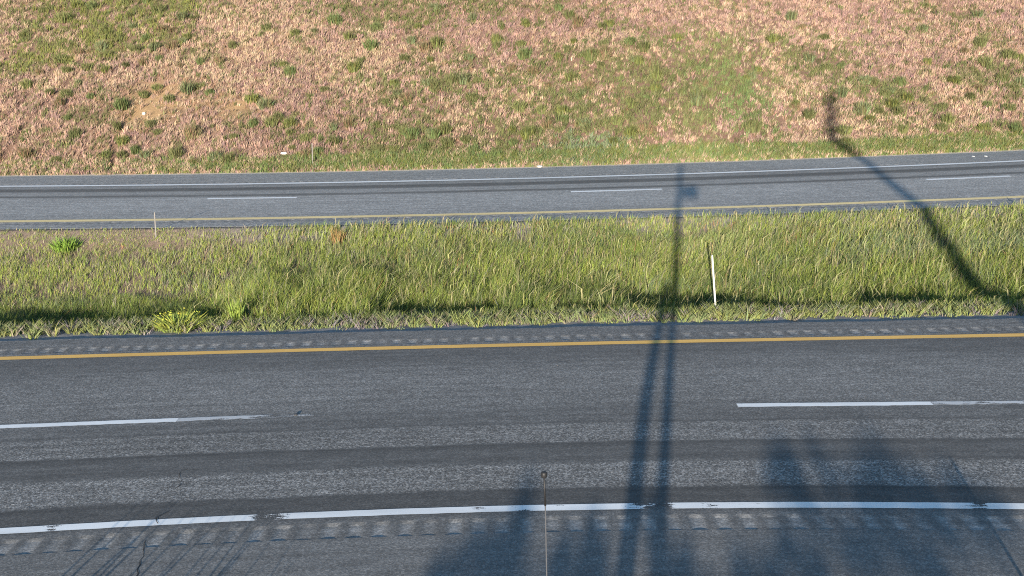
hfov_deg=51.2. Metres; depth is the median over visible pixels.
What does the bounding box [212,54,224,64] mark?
weed clump
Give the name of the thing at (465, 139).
weed clump
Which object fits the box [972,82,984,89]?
weed clump
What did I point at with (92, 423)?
lane dash
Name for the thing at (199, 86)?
weed clump
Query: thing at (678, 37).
weed clump
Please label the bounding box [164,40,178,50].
weed clump
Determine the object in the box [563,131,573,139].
weed clump
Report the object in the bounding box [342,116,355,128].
weed clump
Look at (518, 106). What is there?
weed clump
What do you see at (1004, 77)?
weed clump
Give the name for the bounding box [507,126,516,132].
weed clump
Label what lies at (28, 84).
weed clump
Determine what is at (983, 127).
weed clump
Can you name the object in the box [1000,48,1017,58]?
weed clump
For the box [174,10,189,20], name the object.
weed clump
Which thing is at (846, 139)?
weed clump
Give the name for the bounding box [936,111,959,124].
weed clump
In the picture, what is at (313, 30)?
weed clump
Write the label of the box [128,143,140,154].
weed clump
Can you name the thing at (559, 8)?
weed clump
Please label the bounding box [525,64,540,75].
weed clump
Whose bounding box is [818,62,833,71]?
weed clump
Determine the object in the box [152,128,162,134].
weed clump
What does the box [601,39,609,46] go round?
weed clump
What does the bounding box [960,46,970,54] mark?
weed clump
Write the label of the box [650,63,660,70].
weed clump
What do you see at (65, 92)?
weed clump
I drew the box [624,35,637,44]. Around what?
weed clump
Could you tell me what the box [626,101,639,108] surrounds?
weed clump
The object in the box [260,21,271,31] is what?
weed clump
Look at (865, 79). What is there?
weed clump
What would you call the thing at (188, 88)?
weed clump
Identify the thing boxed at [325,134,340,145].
weed clump
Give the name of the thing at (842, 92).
weed clump
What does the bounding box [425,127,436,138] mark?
weed clump
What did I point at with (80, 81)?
weed clump
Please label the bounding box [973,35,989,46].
weed clump
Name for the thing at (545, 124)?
weed clump
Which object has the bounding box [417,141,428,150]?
weed clump
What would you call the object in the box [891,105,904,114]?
weed clump
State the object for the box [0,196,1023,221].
edge line
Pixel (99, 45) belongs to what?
weed clump
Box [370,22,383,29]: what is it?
weed clump
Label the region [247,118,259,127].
weed clump
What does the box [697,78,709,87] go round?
weed clump
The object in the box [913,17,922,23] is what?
weed clump
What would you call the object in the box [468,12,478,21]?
weed clump
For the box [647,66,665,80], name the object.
weed clump
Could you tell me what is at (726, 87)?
weed clump
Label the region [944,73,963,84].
weed clump
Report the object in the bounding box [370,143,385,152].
weed clump
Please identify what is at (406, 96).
weed clump
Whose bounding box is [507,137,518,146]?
weed clump
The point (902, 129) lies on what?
weed clump
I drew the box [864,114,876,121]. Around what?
weed clump
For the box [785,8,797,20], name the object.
weed clump
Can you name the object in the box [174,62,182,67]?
weed clump
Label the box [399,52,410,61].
weed clump
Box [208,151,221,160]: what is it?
weed clump
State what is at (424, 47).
weed clump
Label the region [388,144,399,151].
weed clump
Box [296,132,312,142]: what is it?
weed clump
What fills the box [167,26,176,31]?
weed clump
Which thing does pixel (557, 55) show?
weed clump
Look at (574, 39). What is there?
weed clump
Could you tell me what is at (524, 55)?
weed clump
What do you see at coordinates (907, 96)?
weed clump
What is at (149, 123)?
weed clump
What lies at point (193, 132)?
weed clump
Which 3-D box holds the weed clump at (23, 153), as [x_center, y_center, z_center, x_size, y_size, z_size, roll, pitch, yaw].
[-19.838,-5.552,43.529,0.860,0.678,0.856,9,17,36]
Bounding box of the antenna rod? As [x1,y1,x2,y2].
[541,471,546,575]
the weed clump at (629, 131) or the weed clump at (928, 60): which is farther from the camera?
the weed clump at (928, 60)
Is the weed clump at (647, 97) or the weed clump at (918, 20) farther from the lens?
the weed clump at (918, 20)
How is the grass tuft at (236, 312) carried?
on the terrain at (158, 244)
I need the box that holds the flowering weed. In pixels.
[146,308,214,332]
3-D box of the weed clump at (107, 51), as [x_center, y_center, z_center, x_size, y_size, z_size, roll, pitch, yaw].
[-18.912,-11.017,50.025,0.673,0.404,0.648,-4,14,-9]
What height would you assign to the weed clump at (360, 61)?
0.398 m
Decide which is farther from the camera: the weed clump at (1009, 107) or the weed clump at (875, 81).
the weed clump at (875, 81)
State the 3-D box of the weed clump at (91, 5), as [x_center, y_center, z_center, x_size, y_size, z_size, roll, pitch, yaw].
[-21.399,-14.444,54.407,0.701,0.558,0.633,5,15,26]
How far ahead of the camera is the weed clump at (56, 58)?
50.01 m
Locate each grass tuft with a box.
[44,234,83,252]
[83,301,119,317]
[225,297,245,322]
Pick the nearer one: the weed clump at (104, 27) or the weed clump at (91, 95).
the weed clump at (91, 95)
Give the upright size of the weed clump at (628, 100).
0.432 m
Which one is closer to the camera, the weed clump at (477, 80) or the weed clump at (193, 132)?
the weed clump at (193, 132)
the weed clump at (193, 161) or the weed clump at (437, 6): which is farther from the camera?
the weed clump at (437, 6)
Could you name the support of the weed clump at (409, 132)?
on the terrain at (158, 244)
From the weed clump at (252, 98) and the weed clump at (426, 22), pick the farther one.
the weed clump at (426, 22)
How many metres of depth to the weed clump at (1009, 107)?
45.64 m
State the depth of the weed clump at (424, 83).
46.71 m
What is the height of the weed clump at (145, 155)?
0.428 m
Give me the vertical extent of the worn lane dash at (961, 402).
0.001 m
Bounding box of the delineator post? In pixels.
[711,255,715,306]
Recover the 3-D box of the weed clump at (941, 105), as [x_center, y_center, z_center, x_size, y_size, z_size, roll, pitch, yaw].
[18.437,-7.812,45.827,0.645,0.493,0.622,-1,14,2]
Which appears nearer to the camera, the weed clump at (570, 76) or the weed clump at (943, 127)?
the weed clump at (943, 127)
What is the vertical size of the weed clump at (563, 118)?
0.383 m
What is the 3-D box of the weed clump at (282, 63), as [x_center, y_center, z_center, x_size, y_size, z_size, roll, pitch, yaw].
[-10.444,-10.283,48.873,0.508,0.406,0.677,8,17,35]
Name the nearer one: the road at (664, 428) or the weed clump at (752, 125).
the road at (664, 428)
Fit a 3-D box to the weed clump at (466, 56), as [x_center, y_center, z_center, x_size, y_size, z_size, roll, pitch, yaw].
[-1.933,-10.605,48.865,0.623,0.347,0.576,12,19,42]
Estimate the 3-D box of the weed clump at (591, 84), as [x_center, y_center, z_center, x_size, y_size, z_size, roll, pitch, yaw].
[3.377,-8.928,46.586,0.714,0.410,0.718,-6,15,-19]
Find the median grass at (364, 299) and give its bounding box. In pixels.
[0,199,1023,339]
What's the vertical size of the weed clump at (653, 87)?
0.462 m
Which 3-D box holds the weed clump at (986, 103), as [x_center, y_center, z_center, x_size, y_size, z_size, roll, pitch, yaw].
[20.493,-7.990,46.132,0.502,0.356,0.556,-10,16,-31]
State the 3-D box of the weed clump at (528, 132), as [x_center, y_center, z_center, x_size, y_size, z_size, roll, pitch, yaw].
[0.627,-6.404,43.452,0.807,0.727,1.075,11,18,40]
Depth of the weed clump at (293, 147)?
42.94 m
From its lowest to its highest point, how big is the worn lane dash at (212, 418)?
0.001 m
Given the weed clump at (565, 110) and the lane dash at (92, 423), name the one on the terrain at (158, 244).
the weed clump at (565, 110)
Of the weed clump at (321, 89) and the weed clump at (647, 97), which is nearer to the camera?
the weed clump at (647, 97)
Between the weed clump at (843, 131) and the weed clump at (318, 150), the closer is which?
the weed clump at (318, 150)
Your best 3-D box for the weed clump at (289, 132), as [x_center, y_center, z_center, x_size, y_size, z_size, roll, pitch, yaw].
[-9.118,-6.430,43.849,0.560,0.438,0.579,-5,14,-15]
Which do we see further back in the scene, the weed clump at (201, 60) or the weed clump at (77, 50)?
the weed clump at (77, 50)
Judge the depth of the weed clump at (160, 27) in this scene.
51.77 m
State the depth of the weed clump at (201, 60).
49.18 m
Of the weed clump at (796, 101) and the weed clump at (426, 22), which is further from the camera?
the weed clump at (426, 22)
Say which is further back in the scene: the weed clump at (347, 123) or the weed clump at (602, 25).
the weed clump at (602, 25)
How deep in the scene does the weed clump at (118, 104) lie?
45.94 m
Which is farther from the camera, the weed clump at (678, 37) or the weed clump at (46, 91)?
the weed clump at (678, 37)
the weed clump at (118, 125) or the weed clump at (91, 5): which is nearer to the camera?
the weed clump at (118, 125)
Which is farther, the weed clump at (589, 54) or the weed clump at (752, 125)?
the weed clump at (589, 54)
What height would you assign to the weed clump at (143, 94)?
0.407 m
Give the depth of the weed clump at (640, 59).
47.69 m
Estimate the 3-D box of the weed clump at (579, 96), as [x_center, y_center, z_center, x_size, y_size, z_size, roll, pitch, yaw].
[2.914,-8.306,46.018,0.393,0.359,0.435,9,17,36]
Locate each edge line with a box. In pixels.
[0,160,1023,186]
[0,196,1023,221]
[0,333,1023,359]
[0,502,1023,533]
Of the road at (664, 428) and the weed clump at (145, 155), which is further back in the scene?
the weed clump at (145, 155)
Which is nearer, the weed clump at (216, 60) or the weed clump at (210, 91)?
the weed clump at (210, 91)
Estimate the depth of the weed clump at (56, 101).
46.34 m
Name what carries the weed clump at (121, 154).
on the terrain at (158, 244)
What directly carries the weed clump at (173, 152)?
on the terrain at (158, 244)
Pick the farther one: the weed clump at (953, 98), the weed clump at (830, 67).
the weed clump at (830, 67)
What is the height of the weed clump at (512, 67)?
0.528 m
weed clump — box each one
[16,145,36,160]
[17,78,32,88]
[18,30,28,38]
[35,68,45,74]
[37,6,45,12]
[44,87,54,94]
[49,52,69,62]
[51,94,64,106]
[51,156,60,161]
[53,10,72,22]
[59,87,74,98]
[60,65,73,73]
[68,126,82,139]
[69,1,78,6]
[70,47,83,56]
[74,78,82,85]
[80,62,93,70]
[85,0,97,9]
[85,47,94,53]
[86,92,96,99]
[94,39,107,51]
[97,24,111,33]
[99,64,112,72]
[103,49,113,56]
[110,120,121,129]
[112,96,129,110]
[113,135,129,145]
[115,149,127,158]
[120,0,132,4]
[120,61,131,67]
[127,22,137,28]
[127,43,139,53]
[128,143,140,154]
[136,149,150,158]
[137,58,147,65]
[138,90,148,97]
[139,34,149,40]
[144,118,156,127]
[146,42,161,50]
[149,2,166,13]
[149,82,162,89]
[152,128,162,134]
[153,55,163,60]
[154,24,167,31]
[162,94,175,102]
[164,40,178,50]
[166,144,183,159]
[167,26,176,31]
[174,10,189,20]
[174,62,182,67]
[176,79,196,94]
[177,37,186,43]
[181,32,191,39]
[182,122,201,139]
[187,158,196,164]
[188,15,197,20]
[192,81,205,89]
[196,56,204,64]
[200,42,209,48]
[205,88,215,95]
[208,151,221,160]
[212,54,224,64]
[219,151,235,163]
[227,39,237,48]
[228,132,238,139]
[242,91,260,103]
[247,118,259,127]
[256,96,275,110]
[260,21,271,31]
[263,115,278,126]
[271,110,284,121]
[278,61,288,67]
[281,116,296,127]
[283,64,295,75]
[285,127,295,135]
[288,143,296,150]
[289,28,300,35]
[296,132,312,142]
[299,149,311,157]
[310,26,317,32]
[313,146,325,154]
[319,85,327,91]
[324,12,342,24]
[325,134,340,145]
[329,122,337,130]
[342,29,355,41]
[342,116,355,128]
[347,59,360,72]
[355,57,364,64]
[362,36,378,50]
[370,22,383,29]
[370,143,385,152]
[373,120,381,127]
[387,78,398,86]
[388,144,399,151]
[390,88,401,97]
[397,90,412,102]
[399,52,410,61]
[402,125,419,138]
[406,35,416,43]
[413,23,422,28]
[416,40,433,52]
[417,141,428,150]
[420,78,432,87]
[424,18,430,25]
[425,78,440,87]
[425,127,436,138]
[426,55,433,61]
[428,33,444,47]
[429,2,443,9]
[429,128,441,138]
[438,121,452,134]
[438,136,454,146]
[444,73,458,85]
[456,71,470,84]
[459,135,473,143]
[464,53,474,59]
[464,91,477,101]
[464,143,480,152]
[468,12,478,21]
[473,76,480,83]
[490,32,505,43]
[490,41,500,49]
[497,22,504,29]
[506,62,516,72]
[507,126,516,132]
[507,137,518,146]
[510,98,527,112]
[515,39,526,46]
[515,46,531,59]
[517,122,535,139]
[520,18,530,27]
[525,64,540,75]
[535,102,547,113]
[540,118,553,129]
[551,51,561,59]
[552,104,572,115]
[554,2,564,10]
[559,114,570,122]
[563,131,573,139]
[564,9,576,20]
[564,69,580,80]
[570,14,583,26]
[570,37,577,44]
[575,93,582,99]
[576,117,589,126]
[580,46,600,60]
[582,80,597,87]
[593,47,611,59]
[595,22,606,29]
[596,61,604,67]
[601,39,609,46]
[602,117,609,126]
[604,19,614,26]
[608,136,620,145]
[609,114,626,124]
[622,124,639,137]
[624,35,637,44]
[625,96,632,104]
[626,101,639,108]
[633,55,643,64]
[636,121,654,134]
[637,40,651,51]
[642,94,650,99]
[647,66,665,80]
[649,82,660,91]
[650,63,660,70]
[670,32,681,41]
[687,88,703,105]
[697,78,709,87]
[704,88,715,98]
[718,84,731,92]
[741,117,762,132]
[748,71,756,79]
[764,32,779,41]
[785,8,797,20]
[789,102,800,110]
[791,97,800,106]
[797,23,806,29]
[802,107,817,119]
[803,51,816,62]
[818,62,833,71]
[821,33,830,39]
[834,84,849,97]
[835,123,854,136]
[836,62,846,68]
[839,135,852,144]
[854,98,870,114]
[857,74,871,84]
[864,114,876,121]
[869,76,878,85]
[873,106,884,115]
[879,89,891,97]
[884,96,901,108]
[886,86,897,93]
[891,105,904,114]
[893,74,907,86]
[897,123,909,133]
[898,89,913,102]
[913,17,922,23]
[920,22,931,31]
[923,57,931,64]
[934,101,948,111]
[934,121,947,131]
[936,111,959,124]
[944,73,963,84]
[947,94,958,102]
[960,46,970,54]
[964,91,976,100]
[970,9,984,17]
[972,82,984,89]
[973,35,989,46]
[976,121,993,131]
[979,56,992,66]
[982,100,991,106]
[984,129,995,137]
[993,70,1011,82]
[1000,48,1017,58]
[1002,102,1016,111]
[1008,120,1022,133]
[1010,83,1021,91]
[1014,53,1023,60]
[1014,75,1023,87]
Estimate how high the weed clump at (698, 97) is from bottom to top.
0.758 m
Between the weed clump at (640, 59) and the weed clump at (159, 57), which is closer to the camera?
the weed clump at (640, 59)
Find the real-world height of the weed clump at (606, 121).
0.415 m
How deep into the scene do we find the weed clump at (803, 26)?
51.16 m
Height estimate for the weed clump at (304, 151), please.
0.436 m
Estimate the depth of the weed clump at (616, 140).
42.71 m
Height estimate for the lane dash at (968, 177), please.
0.001 m
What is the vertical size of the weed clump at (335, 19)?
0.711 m
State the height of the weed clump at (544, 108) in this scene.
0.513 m
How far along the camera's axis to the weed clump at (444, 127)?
43.63 m
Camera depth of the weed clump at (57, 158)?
43.18 m
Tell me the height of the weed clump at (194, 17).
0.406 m
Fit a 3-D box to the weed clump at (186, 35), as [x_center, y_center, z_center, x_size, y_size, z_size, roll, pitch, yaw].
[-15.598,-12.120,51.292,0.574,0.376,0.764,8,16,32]
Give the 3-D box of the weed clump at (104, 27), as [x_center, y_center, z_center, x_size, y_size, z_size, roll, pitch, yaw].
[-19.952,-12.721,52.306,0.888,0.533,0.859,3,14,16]
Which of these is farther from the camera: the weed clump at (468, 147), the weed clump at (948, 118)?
the weed clump at (948, 118)
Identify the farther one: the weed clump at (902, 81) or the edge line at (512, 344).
the weed clump at (902, 81)
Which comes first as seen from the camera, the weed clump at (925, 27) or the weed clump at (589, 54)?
the weed clump at (589, 54)
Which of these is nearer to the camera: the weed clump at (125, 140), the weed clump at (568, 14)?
the weed clump at (125, 140)
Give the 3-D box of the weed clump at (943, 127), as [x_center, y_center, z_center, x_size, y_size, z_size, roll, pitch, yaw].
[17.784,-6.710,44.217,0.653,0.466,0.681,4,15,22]
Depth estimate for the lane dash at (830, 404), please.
17.31 m
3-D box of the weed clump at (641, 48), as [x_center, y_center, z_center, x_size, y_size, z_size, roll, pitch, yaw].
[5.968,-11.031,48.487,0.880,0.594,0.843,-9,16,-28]
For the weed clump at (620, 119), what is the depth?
43.68 m
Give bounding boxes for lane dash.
[0,418,178,428]
[176,414,312,421]
[207,197,296,198]
[571,189,661,191]
[736,401,932,406]
[926,176,1011,179]
[930,401,1023,404]
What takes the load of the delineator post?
on the terrain at (158, 244)
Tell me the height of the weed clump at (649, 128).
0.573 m
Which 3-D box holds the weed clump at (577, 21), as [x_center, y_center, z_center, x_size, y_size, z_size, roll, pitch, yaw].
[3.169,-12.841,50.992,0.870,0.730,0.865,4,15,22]
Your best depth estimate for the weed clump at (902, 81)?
47.40 m
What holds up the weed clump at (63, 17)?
on the terrain at (158, 244)
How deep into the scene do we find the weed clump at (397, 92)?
46.02 m
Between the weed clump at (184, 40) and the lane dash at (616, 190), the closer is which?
the lane dash at (616, 190)
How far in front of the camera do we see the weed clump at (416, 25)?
50.91 m
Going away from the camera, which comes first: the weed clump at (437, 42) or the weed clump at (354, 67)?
the weed clump at (354, 67)
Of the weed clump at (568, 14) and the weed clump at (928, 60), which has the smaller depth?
the weed clump at (928, 60)
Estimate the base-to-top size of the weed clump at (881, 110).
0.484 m
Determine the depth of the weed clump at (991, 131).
43.94 m
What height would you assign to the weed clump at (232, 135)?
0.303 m
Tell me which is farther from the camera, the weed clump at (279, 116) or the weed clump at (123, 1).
the weed clump at (123, 1)
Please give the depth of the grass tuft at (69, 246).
29.35 m
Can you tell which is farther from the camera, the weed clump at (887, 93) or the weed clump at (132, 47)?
the weed clump at (132, 47)
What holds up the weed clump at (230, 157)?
on the terrain at (158, 244)
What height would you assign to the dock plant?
0.600 m
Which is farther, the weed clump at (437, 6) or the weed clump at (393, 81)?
the weed clump at (437, 6)
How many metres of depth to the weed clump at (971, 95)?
46.41 m
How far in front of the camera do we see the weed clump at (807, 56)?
48.59 m
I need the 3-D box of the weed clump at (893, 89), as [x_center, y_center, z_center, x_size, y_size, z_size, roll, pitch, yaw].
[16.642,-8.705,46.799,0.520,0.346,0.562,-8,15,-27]
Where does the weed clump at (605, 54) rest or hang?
on the terrain at (158, 244)
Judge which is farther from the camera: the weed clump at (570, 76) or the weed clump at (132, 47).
the weed clump at (132, 47)
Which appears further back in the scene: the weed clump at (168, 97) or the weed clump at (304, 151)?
the weed clump at (168, 97)
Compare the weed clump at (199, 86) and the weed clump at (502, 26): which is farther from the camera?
the weed clump at (502, 26)
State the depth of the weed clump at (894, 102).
45.56 m
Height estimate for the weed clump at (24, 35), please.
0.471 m
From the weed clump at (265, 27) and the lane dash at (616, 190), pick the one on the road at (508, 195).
the lane dash at (616, 190)
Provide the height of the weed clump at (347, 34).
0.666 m
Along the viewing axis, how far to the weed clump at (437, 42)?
49.62 m
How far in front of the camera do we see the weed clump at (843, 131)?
43.86 m
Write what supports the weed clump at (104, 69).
on the terrain at (158, 244)
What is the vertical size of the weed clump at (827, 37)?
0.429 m
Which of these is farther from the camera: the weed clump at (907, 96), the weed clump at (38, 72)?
the weed clump at (38, 72)
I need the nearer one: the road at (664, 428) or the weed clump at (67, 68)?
the road at (664, 428)
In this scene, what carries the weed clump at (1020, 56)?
on the terrain at (158, 244)
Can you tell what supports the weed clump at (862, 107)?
on the terrain at (158, 244)
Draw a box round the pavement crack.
[136,540,145,575]
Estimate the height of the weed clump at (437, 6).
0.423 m
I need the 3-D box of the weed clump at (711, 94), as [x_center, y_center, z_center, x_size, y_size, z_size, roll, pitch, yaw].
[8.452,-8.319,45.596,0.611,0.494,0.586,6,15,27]
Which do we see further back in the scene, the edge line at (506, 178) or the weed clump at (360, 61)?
the weed clump at (360, 61)
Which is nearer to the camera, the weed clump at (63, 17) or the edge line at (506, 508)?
the edge line at (506, 508)
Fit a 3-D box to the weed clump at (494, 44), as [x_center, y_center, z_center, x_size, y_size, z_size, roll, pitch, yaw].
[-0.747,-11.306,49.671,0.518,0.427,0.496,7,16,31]
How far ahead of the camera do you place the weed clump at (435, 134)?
43.23 m
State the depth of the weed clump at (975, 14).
52.99 m
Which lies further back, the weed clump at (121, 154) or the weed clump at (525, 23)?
the weed clump at (525, 23)
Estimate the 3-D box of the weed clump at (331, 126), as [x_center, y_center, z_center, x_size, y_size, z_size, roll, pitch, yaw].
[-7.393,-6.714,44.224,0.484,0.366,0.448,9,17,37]
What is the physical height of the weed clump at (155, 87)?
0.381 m
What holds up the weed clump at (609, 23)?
on the terrain at (158, 244)
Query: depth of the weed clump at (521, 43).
49.80 m
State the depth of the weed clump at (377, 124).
44.08 m
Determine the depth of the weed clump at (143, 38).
51.19 m
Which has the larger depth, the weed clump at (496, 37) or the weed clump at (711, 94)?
the weed clump at (496, 37)
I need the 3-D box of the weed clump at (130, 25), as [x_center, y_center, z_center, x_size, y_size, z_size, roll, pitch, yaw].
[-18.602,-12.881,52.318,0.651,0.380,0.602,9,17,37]
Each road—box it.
[0,151,1023,228]
[0,318,1023,575]
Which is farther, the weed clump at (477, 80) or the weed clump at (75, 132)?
the weed clump at (477, 80)
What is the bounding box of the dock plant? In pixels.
[327,226,346,245]
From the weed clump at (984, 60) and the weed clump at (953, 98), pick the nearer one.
the weed clump at (953, 98)
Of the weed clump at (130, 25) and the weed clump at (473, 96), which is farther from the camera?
the weed clump at (130, 25)
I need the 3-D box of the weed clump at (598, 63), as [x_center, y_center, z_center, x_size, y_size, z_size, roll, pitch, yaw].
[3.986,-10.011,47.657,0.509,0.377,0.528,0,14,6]
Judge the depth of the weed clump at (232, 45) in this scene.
50.24 m
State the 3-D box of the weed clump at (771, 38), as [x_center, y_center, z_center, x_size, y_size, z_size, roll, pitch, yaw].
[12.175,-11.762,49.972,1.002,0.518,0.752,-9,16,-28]
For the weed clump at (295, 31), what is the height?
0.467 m
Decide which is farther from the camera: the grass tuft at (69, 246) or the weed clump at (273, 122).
the weed clump at (273, 122)
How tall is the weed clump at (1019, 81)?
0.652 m
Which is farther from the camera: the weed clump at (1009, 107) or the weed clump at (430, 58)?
the weed clump at (430, 58)
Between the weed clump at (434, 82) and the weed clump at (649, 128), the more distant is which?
the weed clump at (434, 82)
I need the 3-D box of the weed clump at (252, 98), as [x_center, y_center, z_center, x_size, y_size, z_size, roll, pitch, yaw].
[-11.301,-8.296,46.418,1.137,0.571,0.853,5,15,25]
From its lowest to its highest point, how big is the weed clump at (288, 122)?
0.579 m
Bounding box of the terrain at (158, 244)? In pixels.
[0,0,1023,340]
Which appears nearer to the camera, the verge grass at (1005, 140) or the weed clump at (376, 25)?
the verge grass at (1005, 140)
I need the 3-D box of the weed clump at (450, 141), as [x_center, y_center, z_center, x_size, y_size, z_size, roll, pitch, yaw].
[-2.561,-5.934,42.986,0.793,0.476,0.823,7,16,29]
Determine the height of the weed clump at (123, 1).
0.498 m
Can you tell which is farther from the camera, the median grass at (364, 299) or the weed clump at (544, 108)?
the weed clump at (544, 108)
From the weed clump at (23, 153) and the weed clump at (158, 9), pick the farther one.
the weed clump at (158, 9)
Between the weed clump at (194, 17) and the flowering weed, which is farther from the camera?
the weed clump at (194, 17)
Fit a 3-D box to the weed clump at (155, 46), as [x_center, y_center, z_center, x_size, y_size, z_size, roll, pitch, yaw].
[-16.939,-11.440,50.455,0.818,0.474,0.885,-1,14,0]
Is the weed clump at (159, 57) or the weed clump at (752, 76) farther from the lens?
the weed clump at (159, 57)
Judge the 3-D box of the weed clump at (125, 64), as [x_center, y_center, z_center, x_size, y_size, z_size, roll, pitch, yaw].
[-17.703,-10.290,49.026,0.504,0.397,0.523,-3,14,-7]
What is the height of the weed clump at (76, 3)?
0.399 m
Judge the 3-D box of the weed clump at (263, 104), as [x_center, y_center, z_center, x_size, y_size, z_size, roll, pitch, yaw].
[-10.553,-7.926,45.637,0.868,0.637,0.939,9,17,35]
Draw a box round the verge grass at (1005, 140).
[0,128,1023,174]
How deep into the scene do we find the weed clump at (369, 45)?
49.51 m
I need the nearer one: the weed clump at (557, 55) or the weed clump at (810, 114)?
the weed clump at (810, 114)
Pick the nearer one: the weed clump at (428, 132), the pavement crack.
the pavement crack
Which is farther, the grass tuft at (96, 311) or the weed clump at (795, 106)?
the weed clump at (795, 106)
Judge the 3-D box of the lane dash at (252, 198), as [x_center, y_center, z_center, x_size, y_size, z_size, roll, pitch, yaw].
[-8.570,-2.965,35.193,3.020,0.001,0.251,0,14,3]
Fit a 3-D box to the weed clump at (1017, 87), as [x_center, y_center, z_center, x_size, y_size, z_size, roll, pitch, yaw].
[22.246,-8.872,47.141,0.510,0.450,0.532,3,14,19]
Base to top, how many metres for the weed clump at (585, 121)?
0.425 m
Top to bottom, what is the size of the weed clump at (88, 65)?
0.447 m
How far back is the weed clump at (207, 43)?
50.46 m
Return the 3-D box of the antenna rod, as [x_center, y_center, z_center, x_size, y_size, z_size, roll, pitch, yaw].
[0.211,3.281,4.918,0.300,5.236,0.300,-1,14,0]
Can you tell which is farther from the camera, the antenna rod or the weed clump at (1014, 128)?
the weed clump at (1014, 128)
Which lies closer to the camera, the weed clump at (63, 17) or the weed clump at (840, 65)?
the weed clump at (840, 65)
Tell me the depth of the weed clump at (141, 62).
49.20 m
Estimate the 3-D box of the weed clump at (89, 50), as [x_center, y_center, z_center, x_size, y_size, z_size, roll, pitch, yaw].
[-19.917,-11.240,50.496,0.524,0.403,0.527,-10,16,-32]
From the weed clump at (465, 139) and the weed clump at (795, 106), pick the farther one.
the weed clump at (795, 106)
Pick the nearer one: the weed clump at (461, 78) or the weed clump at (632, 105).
the weed clump at (632, 105)
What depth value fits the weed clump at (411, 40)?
49.86 m
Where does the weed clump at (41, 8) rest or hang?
on the terrain at (158, 244)
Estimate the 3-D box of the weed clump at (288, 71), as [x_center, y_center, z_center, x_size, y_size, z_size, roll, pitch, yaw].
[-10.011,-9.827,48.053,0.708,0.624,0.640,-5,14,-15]
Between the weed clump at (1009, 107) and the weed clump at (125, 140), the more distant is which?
the weed clump at (1009, 107)
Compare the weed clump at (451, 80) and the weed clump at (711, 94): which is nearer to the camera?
the weed clump at (711, 94)

